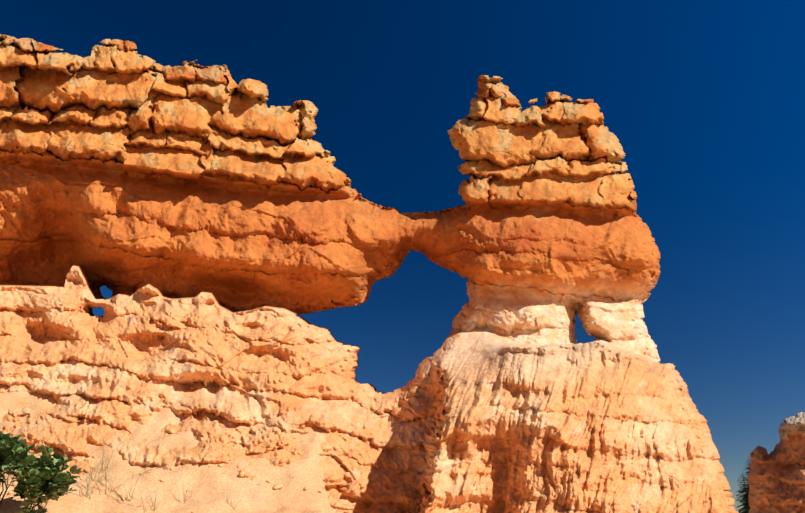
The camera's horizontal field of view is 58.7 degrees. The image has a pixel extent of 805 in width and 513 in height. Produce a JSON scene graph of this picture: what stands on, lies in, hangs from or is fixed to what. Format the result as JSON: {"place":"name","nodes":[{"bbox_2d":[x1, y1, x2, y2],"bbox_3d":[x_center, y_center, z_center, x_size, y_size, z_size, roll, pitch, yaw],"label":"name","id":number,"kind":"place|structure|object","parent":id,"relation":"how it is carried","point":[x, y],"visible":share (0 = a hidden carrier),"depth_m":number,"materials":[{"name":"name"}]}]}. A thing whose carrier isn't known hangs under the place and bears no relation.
{"place":"outdoors","nodes":[
{"label":"outdoors","id":0,"kind":"place"},
{"bbox_2d":[0,391,332,512],"bbox_3d":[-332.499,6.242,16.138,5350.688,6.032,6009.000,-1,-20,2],"label":"ground","id":1,"kind":"structure","parent":0,"point":[212,485],"depth_m":5.68,"materials":[{"name":"beige sand"}]},
{"bbox_2d":[0,471,4,484],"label":"shrub","id":2,"kind":"object","parent":1,"relation":"on","point":[1,476],"visible":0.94,"depth_m":4.77,"materials":[{"name":"green plant"}]},
{"bbox_2d":[0,431,34,504],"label":"shrub","id":3,"kind":"object","parent":1,"relation":"on","point":[14,450],"visible":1,"depth_m":4.80,"materials":[{"name":"green plant"}]},
{"bbox_2d":[11,444,81,512],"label":"shrub","id":4,"kind":"object","parent":1,"relation":"on","point":[37,478],"visible":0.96,"depth_m":4.54,"materials":[{"name":"green plant"}]},
{"bbox_2d":[14,405,243,512],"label":"grass tufts","id":5,"kind":"object","parent":1,"relation":"on","point":[89,477],"visible":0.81,"depth_m":5.30,"materials":[{"name":"beige plant"}]},
{"bbox_2d":[5,457,324,511],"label":"talus stones","id":6,"kind":"object","parent":1,"relation":"on","point":[275,486],"visible":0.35,"depth_m":5.80,"materials":[{"name":"stone"}]},
{"bbox_2d":[0,34,738,512],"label":"rock formation","id":7,"kind":"object","parent":1,"relation":"on","point":[216,230],"visible":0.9,"depth_m":9.87,"materials":[{"name":"stone"}]},
{"bbox_2d":[736,472,749,512],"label":"conifer","id":8,"kind":"object","parent":1,"relation":"on","point":[741,499],"visible":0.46,"depth_m":68.27,"materials":[{"name":"green plant"}]},
{"bbox_2d":[739,457,750,512],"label":"conifer","id":9,"kind":"object","parent":1,"relation":"on","point":[746,496],"visible":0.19,"depth_m":60.28,"materials":[{"name":"green plant"}]},
{"bbox_2d":[748,412,804,512],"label":"pinnacle rock","id":10,"kind":"object","parent":1,"relation":"on","point":[776,479],"visible":1,"depth_m":20.70,"materials":[{"name":"stone"}]},
{"bbox_2d":[0,0,804,512],"label":"sky","id":11,"kind":"structure","parent":0,"point":[704,100],"materials":[{"name":"blue"}]}
]}

